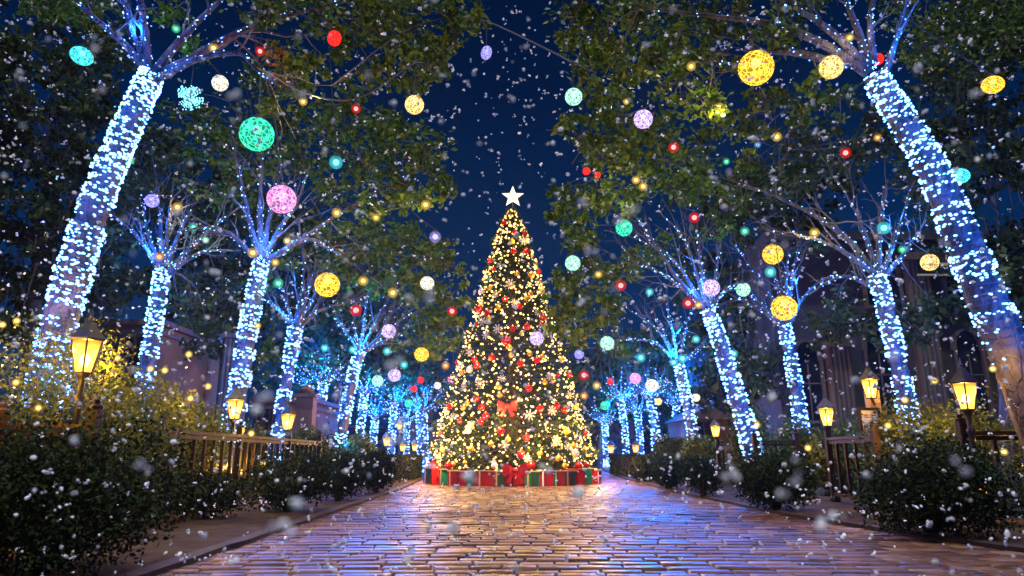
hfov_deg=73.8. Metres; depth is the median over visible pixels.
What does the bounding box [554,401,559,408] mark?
bauble
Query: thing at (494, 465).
bauble
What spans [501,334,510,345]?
bauble
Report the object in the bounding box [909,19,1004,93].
globe lantern
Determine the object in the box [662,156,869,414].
tree
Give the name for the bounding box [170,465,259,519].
shrub
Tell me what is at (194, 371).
house
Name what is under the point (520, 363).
bauble
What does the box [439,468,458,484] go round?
present
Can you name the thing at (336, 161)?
festoon bulb
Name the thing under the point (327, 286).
globe lantern
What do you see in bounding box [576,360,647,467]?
tree
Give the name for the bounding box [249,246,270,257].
festoon bulb
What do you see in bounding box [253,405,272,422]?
window
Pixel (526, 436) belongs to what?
bauble
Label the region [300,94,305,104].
festoon bulb
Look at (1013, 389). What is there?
tree
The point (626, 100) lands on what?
festoon bulb
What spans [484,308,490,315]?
bauble
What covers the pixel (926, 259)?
globe lantern
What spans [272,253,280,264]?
festoon bulb
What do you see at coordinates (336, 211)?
festoon bulb
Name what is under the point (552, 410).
snowflake ornament
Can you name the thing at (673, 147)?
festoon bulb
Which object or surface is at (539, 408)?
bauble
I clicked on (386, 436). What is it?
street lantern
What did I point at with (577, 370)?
tree
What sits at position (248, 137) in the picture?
globe lantern
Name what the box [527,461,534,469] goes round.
bauble
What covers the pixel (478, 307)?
bauble
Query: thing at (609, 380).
globe lantern
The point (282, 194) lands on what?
globe lantern
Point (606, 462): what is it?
led string
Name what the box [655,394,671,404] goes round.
globe lantern
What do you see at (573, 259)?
globe lantern
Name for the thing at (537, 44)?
festoon cable
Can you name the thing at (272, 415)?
window
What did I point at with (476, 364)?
bauble
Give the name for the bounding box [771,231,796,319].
globe lantern
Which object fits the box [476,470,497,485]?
present
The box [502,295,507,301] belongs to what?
bauble
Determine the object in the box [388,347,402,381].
globe lantern
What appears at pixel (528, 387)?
bauble
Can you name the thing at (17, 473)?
shrub
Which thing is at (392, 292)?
festoon bulb
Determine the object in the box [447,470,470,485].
present
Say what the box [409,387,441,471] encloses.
led string
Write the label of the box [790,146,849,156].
festoon bulb
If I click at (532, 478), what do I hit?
present
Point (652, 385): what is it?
globe lantern
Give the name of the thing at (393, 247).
tree
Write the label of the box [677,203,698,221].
festoon bulb
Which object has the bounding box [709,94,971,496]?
tree
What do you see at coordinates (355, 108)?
festoon bulb
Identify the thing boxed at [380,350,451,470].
tree
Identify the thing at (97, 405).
railing
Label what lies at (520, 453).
bauble
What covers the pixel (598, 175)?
globe lantern
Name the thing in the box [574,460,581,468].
bauble
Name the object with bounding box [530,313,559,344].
globe lantern
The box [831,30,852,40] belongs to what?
festoon bulb
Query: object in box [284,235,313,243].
festoon bulb
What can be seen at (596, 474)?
present
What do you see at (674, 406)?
led string
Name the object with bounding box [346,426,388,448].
house
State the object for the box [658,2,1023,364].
led string
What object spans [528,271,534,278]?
bauble
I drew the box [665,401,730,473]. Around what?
house
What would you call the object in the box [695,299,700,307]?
festoon bulb
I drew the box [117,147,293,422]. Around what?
tree
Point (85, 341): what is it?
street lantern
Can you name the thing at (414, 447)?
street lantern
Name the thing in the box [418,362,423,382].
globe lantern
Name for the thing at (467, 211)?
sky
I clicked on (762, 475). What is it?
shrub
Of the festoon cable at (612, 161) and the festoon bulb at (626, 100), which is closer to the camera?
the festoon bulb at (626, 100)
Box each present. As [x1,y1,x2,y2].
[424,468,444,484]
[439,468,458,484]
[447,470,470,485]
[460,471,475,485]
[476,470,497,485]
[494,471,504,486]
[505,473,524,486]
[525,471,539,486]
[534,470,553,485]
[553,470,564,485]
[564,470,577,485]
[565,468,593,484]
[594,469,601,483]
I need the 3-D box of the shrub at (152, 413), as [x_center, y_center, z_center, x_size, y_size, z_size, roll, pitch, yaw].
[-5.408,2.142,9.355,1.768,2.223,1.552,-9,-16,33]
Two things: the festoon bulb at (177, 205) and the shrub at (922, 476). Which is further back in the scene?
the festoon bulb at (177, 205)
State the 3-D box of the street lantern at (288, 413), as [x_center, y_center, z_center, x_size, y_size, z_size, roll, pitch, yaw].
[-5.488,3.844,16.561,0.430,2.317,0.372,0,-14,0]
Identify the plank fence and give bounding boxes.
[85,418,214,502]
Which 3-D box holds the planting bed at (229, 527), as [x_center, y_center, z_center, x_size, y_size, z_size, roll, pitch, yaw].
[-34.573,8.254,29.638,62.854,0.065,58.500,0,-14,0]
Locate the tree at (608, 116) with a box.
[543,86,761,490]
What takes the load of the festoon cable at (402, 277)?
attached to the tree at (220, 136)
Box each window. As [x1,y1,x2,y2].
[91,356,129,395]
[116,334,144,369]
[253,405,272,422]
[269,409,291,435]
[394,443,401,453]
[427,443,438,460]
[609,440,623,453]
[637,440,651,453]
[696,420,714,441]
[795,339,826,423]
[860,266,893,308]
[861,328,897,417]
[895,266,907,307]
[940,277,967,308]
[950,328,995,417]
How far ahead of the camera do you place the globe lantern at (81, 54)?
10.68 m
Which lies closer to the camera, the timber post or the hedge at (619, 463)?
the timber post
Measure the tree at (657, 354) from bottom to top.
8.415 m
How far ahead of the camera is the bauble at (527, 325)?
24.53 m
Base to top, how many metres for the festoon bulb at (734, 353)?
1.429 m
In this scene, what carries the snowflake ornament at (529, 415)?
attached to the christmas tree at (513, 434)
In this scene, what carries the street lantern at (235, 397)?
on the planting bed at (229, 527)
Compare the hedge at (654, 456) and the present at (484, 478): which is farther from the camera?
the hedge at (654, 456)
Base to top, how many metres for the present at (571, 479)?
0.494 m
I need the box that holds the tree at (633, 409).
[587,342,670,453]
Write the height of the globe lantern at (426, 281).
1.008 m
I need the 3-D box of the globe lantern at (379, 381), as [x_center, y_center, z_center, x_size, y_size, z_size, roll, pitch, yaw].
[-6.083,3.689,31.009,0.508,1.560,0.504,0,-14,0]
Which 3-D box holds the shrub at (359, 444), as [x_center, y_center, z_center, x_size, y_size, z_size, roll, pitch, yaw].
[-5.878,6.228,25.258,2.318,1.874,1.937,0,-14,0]
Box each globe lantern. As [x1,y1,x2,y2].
[69,23,132,65]
[144,193,171,207]
[173,17,228,90]
[239,74,274,150]
[267,114,295,213]
[281,0,340,45]
[314,224,339,296]
[372,355,382,385]
[382,317,403,337]
[387,380,416,391]
[387,381,412,406]
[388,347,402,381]
[405,64,423,113]
[414,311,428,361]
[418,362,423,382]
[420,261,433,289]
[434,379,440,388]
[481,21,491,59]
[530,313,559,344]
[565,62,581,105]
[565,237,579,270]
[574,348,592,358]
[583,146,589,174]
[595,160,600,177]
[595,205,631,235]
[600,319,613,349]
[600,388,626,409]
[607,357,613,384]
[617,108,652,128]
[620,350,640,383]
[645,364,670,391]
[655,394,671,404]
[685,367,699,401]
[702,277,719,296]
[736,281,750,295]
[737,47,773,85]
[762,234,782,263]
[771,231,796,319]
[819,53,843,78]
[874,40,926,64]
[907,238,938,270]
[908,165,970,188]
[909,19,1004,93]
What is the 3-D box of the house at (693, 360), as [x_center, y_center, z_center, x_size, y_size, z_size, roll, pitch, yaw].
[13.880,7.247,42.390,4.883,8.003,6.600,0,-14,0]
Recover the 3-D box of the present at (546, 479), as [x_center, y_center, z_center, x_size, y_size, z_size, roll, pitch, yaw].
[1.038,6.232,22.389,0.474,0.507,0.567,5,-15,-20]
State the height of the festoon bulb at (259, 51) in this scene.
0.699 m
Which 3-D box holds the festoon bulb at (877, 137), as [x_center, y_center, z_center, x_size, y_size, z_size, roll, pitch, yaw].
[7.838,-3.478,16.628,0.183,0.593,2.246,10,-17,-35]
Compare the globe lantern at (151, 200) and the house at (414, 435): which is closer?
the globe lantern at (151, 200)
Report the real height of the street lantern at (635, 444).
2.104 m
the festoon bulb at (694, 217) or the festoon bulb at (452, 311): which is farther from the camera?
the festoon bulb at (452, 311)
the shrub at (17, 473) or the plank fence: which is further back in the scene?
the plank fence
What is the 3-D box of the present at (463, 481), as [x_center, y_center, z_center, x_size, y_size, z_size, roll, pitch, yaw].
[-1.324,6.273,22.506,0.592,0.481,0.565,-7,-15,26]
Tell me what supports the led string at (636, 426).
attached to the tree at (633, 409)
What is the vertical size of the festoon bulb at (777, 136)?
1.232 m
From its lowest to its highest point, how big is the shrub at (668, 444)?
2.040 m
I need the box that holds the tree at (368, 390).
[318,317,390,438]
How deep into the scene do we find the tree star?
27.61 m
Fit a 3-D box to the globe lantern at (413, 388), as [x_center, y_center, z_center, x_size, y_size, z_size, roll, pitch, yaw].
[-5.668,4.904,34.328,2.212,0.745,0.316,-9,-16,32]
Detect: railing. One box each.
[0,397,103,550]
[144,410,322,524]
[717,439,775,479]
[751,429,803,494]
[823,419,886,510]
[954,413,1023,524]
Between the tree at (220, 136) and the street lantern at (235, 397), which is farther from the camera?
the tree at (220, 136)
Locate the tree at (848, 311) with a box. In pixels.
[693,115,880,485]
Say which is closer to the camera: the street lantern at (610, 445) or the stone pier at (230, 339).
the stone pier at (230, 339)
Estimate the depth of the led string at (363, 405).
36.35 m
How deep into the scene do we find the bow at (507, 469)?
21.80 m
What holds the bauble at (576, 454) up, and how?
hanging from the christmas tree at (513, 434)
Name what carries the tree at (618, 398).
on the planting bed at (845, 506)
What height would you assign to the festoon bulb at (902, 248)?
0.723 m
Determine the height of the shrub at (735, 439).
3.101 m
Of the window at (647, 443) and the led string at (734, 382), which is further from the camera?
the window at (647, 443)
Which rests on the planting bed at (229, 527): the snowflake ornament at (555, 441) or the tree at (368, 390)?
the tree at (368, 390)
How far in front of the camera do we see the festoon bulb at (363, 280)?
17.95 m
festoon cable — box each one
[271,62,435,101]
[320,236,459,284]
[452,18,595,72]
[560,233,662,277]
[572,144,663,178]
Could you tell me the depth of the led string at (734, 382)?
18.83 m
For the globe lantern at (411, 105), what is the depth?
9.17 m
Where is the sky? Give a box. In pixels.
[0,0,1023,454]
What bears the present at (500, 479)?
on the brick paving
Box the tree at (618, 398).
[590,327,667,454]
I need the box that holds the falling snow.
[0,0,1023,575]
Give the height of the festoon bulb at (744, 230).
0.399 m
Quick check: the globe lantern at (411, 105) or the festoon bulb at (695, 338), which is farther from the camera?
the festoon bulb at (695, 338)
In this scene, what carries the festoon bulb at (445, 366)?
hanging from the tree at (434, 324)
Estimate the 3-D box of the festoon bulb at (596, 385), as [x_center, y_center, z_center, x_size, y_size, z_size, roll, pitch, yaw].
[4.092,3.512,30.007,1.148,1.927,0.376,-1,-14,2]
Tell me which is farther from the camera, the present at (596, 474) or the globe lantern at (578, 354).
the globe lantern at (578, 354)
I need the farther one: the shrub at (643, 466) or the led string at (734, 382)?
the shrub at (643, 466)
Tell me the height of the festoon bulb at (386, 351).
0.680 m
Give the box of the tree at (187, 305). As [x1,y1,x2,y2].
[53,122,248,416]
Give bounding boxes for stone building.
[723,231,1023,480]
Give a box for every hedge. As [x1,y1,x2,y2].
[383,454,422,479]
[608,453,634,475]
[633,453,671,479]
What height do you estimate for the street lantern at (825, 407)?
2.330 m
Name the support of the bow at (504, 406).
attached to the christmas tree at (513, 434)
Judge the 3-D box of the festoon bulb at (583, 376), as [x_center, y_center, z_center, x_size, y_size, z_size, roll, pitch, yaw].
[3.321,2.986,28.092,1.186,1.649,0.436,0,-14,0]
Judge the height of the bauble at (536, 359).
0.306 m
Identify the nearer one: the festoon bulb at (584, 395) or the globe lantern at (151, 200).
the globe lantern at (151, 200)
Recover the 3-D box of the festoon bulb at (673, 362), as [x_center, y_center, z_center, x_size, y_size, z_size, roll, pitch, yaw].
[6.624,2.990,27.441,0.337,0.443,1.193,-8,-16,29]
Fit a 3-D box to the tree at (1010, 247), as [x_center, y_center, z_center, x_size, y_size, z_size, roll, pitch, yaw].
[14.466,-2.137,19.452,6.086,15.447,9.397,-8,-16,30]
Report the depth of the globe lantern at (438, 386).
33.70 m
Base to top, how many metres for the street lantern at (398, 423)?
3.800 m
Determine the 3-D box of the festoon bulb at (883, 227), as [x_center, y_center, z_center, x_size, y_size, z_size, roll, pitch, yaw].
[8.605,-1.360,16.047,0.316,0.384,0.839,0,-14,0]
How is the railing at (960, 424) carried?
on the planting bed at (845, 506)
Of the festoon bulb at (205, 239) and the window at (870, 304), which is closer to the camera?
the festoon bulb at (205, 239)
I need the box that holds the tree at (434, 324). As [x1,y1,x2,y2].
[329,258,476,449]
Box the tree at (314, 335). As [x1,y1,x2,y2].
[274,319,337,387]
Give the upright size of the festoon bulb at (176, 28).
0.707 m
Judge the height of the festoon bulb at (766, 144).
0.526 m
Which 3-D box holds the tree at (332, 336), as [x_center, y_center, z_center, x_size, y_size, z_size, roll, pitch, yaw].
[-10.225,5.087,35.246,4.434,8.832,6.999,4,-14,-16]
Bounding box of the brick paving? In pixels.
[156,467,1023,575]
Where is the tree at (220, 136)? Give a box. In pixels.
[157,47,459,493]
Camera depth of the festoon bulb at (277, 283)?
16.41 m
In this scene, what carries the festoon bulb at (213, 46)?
hanging from the tree at (292, 64)
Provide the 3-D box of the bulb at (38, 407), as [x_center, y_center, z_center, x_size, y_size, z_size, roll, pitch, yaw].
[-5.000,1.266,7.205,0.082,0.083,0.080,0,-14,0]
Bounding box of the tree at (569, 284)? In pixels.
[537,228,732,436]
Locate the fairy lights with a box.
[426,209,596,470]
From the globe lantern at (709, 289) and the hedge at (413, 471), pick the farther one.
the hedge at (413, 471)
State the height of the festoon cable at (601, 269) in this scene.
0.846 m
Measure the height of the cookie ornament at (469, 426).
0.432 m
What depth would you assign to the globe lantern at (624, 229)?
17.73 m
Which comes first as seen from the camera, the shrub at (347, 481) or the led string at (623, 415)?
the shrub at (347, 481)
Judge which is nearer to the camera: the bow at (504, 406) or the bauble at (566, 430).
the bow at (504, 406)
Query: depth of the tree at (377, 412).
43.06 m
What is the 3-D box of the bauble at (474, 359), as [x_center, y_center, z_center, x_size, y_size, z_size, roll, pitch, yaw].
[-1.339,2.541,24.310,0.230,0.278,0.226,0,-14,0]
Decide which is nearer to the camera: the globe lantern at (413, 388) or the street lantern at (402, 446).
the globe lantern at (413, 388)
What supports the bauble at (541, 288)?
hanging from the christmas tree at (513, 434)
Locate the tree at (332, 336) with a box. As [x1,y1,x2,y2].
[277,314,353,400]
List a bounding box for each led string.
[22,1,336,407]
[116,195,222,395]
[204,148,403,441]
[267,262,329,459]
[301,355,346,399]
[333,283,409,447]
[356,364,385,436]
[366,397,388,442]
[380,384,404,453]
[390,409,412,453]
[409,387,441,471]
[591,403,616,466]
[600,367,636,453]
[620,307,711,439]
[627,404,647,453]
[628,369,665,450]
[634,219,761,455]
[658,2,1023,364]
[663,382,681,416]
[734,250,837,432]
[758,184,920,445]
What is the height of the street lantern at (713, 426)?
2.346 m
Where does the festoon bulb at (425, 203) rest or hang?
hanging from the tree at (220, 136)
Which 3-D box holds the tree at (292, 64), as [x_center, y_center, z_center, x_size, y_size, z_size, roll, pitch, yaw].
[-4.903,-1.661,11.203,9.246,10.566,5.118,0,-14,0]
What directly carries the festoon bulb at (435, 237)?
hanging from the tree at (220, 136)
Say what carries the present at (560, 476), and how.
on the brick paving
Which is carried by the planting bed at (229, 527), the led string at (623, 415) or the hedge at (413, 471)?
the hedge at (413, 471)
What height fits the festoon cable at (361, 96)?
1.220 m
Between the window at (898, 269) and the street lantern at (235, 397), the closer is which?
the street lantern at (235, 397)
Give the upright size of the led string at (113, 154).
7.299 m
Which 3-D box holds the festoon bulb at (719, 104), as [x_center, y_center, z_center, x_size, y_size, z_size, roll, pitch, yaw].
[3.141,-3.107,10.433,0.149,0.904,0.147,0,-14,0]
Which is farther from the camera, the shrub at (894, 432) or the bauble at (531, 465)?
the bauble at (531, 465)
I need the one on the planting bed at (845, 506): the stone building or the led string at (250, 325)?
the stone building
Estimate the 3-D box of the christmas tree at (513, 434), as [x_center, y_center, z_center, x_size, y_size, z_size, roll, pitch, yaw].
[0.039,1.911,26.317,6.895,10.756,6.887,0,-14,0]
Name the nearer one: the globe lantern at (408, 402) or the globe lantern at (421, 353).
the globe lantern at (421, 353)
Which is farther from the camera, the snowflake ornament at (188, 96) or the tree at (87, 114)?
the tree at (87, 114)
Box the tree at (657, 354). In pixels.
[612,327,692,445]
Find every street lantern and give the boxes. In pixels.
[61,309,105,545]
[223,380,245,505]
[280,398,296,458]
[382,430,390,451]
[397,419,402,453]
[399,438,406,453]
[411,438,417,453]
[607,437,614,464]
[631,438,639,453]
[709,415,721,482]
[816,391,840,501]
[859,362,879,398]
[948,357,992,526]
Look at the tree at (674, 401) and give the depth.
45.30 m
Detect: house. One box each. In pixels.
[91,319,222,417]
[249,397,341,450]
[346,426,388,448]
[378,413,447,463]
[586,420,652,466]
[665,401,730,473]
[684,334,735,464]
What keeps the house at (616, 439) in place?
on the planting bed at (845, 506)
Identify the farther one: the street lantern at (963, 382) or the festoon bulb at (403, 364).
the festoon bulb at (403, 364)
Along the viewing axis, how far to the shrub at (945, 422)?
11.25 m
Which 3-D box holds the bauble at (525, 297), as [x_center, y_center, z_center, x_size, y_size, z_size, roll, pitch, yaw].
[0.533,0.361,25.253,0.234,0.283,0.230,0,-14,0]
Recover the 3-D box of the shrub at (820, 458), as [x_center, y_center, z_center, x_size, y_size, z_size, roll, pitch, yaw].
[8.090,4.030,16.740,1.692,2.089,1.682,-9,-16,32]
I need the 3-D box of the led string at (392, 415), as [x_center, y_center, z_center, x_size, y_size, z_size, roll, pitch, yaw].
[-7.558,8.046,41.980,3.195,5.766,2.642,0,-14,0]
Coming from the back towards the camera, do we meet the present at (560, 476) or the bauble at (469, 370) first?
the bauble at (469, 370)
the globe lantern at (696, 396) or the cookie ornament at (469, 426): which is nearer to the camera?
the cookie ornament at (469, 426)
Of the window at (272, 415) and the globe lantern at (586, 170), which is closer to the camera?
the globe lantern at (586, 170)
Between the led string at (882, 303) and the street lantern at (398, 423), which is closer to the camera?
the led string at (882, 303)
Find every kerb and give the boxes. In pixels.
[116,475,423,575]
[595,467,1023,552]
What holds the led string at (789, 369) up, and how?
attached to the tree at (848, 311)
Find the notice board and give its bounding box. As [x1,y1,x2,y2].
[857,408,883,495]
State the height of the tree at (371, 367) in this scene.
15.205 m
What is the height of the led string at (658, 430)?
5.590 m
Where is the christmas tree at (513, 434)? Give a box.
[422,205,605,474]
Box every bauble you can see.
[439,445,444,452]
[445,461,452,468]
[466,365,472,372]
[468,444,473,451]
[471,355,477,362]
[472,394,479,401]
[473,361,479,368]
[475,303,482,312]
[478,403,484,410]
[482,411,488,419]
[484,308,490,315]
[488,353,495,360]
[491,462,497,468]
[497,427,503,434]
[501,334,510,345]
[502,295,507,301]
[510,325,515,331]
[511,247,516,253]
[517,359,523,366]
[517,449,524,458]
[523,247,528,253]
[523,294,529,301]
[523,432,529,440]
[524,322,530,329]
[525,383,531,391]
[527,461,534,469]
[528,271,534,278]
[533,355,539,363]
[536,404,543,411]
[538,286,544,293]
[540,313,546,320]
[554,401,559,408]
[555,454,561,461]
[561,404,567,412]
[563,426,569,434]
[571,448,578,456]
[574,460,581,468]
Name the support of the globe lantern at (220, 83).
hanging from the tree at (292, 64)
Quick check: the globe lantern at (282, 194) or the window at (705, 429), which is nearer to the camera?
the globe lantern at (282, 194)
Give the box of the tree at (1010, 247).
[893,0,1023,493]
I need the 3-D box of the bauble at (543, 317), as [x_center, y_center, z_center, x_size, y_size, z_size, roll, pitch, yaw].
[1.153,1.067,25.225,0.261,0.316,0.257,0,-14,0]
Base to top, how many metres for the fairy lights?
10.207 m
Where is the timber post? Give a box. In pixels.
[864,390,891,503]
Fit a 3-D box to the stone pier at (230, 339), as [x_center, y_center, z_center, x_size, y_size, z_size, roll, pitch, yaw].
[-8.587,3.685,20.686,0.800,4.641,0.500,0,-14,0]
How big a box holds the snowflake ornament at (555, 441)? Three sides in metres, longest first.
0.378 x 0.378 x 0.077 m
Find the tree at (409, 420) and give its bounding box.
[378,352,444,453]
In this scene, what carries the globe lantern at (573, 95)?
hanging from the festoon cable at (537, 44)
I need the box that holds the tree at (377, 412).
[335,358,419,450]
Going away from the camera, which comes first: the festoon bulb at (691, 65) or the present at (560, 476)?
the festoon bulb at (691, 65)
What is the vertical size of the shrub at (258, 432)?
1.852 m
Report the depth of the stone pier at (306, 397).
23.45 m
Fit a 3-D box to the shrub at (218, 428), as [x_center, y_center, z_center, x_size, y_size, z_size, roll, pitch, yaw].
[-6.245,3.181,13.578,1.562,2.204,1.680,0,-14,0]
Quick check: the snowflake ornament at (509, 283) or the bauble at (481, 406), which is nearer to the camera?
the bauble at (481, 406)
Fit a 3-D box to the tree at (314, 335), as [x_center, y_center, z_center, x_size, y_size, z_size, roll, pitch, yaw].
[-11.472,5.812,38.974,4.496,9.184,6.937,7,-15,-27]
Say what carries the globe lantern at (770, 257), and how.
hanging from the tree at (786, 183)
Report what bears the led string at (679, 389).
attached to the tree at (569, 284)
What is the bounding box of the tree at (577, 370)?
[541,340,683,467]
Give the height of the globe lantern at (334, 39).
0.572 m
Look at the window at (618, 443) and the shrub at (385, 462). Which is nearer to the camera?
the shrub at (385, 462)
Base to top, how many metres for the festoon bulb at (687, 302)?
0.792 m
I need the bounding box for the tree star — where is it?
[502,187,523,207]
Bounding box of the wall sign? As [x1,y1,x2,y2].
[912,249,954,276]
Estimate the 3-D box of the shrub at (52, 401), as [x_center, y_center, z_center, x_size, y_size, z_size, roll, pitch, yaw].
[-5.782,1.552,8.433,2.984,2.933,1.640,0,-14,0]
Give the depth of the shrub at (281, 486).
11.99 m
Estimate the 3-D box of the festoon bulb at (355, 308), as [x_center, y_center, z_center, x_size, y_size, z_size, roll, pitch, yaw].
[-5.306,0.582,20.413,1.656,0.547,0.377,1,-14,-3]
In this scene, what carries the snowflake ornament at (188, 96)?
hanging from the tree at (292, 64)
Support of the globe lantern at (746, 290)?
hanging from the tree at (848, 311)
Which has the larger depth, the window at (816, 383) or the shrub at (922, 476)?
the window at (816, 383)
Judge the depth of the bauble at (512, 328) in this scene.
24.39 m
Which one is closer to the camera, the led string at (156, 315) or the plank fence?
the plank fence
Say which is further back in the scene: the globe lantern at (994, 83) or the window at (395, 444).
the window at (395, 444)
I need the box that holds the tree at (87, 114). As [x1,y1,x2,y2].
[0,0,157,420]
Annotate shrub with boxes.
[0,298,165,494]
[0,398,216,575]
[65,361,192,528]
[107,362,208,510]
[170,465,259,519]
[171,393,236,499]
[235,441,342,511]
[240,417,281,496]
[290,422,349,482]
[312,444,368,500]
[334,430,380,472]
[359,446,401,492]
[627,453,654,481]
[649,452,685,488]
[650,433,687,475]
[676,451,724,496]
[678,433,727,473]
[721,396,773,482]
[726,439,822,510]
[759,410,821,489]
[805,410,872,495]
[844,429,1023,539]
[857,384,965,488]
[920,386,1023,510]
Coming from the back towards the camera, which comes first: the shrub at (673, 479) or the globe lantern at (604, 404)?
the globe lantern at (604, 404)
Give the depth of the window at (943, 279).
27.72 m
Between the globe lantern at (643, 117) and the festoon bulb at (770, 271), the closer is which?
the globe lantern at (643, 117)
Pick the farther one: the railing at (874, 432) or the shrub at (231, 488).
the railing at (874, 432)
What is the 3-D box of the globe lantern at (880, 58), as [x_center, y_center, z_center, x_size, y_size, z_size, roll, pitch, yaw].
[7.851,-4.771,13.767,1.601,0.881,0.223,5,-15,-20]
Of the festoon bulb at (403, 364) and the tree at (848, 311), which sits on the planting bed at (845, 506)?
the tree at (848, 311)
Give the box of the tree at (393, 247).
[241,210,469,486]
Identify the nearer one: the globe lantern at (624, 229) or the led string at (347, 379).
the globe lantern at (624, 229)
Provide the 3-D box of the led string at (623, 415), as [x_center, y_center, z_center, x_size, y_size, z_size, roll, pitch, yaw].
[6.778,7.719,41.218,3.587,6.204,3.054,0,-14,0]
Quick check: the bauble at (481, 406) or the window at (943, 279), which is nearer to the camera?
the bauble at (481, 406)
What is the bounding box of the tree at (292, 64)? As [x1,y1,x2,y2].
[13,0,491,452]
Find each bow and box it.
[426,457,441,467]
[497,400,516,416]
[502,463,527,484]
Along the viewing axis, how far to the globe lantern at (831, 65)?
9.95 m
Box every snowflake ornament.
[177,64,203,109]
[505,279,515,288]
[524,409,534,419]
[547,405,556,415]
[552,435,561,445]
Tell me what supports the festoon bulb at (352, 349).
hanging from the tree at (434, 324)
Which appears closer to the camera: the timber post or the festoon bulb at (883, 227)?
the timber post
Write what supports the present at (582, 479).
on the brick paving
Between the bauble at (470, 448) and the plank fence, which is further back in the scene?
the bauble at (470, 448)
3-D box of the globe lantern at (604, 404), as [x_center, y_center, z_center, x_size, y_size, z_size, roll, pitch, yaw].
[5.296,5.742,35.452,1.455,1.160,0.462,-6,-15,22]
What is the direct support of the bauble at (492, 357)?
hanging from the christmas tree at (513, 434)
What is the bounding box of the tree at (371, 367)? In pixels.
[251,192,427,418]
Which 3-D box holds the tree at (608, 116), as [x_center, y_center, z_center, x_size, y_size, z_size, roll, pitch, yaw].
[3.885,-0.238,19.346,4.960,11.791,9.066,-11,-17,37]
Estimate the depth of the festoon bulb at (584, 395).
28.60 m
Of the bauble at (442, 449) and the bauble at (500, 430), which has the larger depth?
the bauble at (442, 449)
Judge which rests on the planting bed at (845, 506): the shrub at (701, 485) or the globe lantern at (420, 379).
the shrub at (701, 485)
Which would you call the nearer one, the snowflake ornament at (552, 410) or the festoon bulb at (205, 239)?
the festoon bulb at (205, 239)
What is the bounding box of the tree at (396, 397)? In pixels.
[368,335,430,453]
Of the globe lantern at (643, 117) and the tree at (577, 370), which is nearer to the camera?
the globe lantern at (643, 117)
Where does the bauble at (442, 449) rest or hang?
hanging from the christmas tree at (513, 434)
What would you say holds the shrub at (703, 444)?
on the planting bed at (845, 506)
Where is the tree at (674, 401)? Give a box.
[655,343,684,417]
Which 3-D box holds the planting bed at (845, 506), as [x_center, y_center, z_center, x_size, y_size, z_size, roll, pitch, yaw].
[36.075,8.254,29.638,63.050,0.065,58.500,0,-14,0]
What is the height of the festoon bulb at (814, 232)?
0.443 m
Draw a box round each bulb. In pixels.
[35,404,41,410]
[156,246,188,259]
[172,16,178,31]
[172,196,181,209]
[201,42,216,52]
[203,235,218,242]
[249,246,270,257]
[255,263,270,327]
[256,18,263,54]
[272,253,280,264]
[274,265,281,286]
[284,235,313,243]
[299,206,339,219]
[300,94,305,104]
[308,297,360,314]
[322,320,334,350]
[329,44,340,167]
[350,337,355,352]
[352,99,359,111]
[359,273,366,284]
[373,200,423,220]
[384,337,395,353]
[389,285,396,296]
[401,359,406,367]
[409,209,439,240]
[422,198,428,207]
[438,357,448,368]
[448,267,455,314]
[580,347,601,378]
[581,348,602,398]
[594,347,616,388]
[595,268,600,276]
[608,37,628,103]
[617,277,624,289]
[618,117,677,150]
[624,277,652,294]
[633,173,638,182]
[637,340,643,360]
[640,179,645,189]
[670,357,676,365]
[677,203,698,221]
[679,157,728,163]
[679,332,685,361]
[682,327,698,341]
[684,288,691,306]
[688,60,711,69]
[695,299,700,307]
[712,62,721,109]
[715,313,736,356]
[732,264,774,275]
[741,211,779,234]
[755,141,787,149]
[772,93,780,139]
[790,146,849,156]
[793,132,880,148]
[810,226,817,236]
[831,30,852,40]
[874,219,888,232]
[875,229,905,252]
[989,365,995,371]
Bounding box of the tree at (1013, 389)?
[543,0,1023,452]
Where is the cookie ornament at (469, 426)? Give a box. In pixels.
[463,421,474,433]
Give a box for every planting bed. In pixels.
[0,472,423,575]
[602,468,1023,544]
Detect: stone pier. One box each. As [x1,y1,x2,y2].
[215,333,238,455]
[292,384,320,438]
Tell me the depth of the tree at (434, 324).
26.88 m
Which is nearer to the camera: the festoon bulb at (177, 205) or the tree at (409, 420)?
the festoon bulb at (177, 205)
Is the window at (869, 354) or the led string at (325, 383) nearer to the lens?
the window at (869, 354)
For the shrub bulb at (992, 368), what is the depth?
9.37 m
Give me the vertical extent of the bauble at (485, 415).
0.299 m
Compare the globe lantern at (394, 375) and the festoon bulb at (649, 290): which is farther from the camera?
the globe lantern at (394, 375)
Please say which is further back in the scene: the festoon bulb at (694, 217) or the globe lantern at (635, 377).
the globe lantern at (635, 377)
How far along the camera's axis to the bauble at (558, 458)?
22.55 m
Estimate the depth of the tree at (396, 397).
42.29 m
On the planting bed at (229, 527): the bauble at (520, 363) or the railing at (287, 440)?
the railing at (287, 440)
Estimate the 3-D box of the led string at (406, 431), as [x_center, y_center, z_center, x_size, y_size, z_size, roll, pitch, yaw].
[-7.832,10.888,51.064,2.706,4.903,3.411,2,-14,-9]
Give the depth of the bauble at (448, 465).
22.88 m
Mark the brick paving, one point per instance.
(719, 547)
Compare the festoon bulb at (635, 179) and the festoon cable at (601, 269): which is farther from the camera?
the festoon cable at (601, 269)
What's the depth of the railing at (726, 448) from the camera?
23.81 m
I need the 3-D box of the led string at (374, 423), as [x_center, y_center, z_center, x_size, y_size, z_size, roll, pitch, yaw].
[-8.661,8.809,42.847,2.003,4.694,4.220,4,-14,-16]

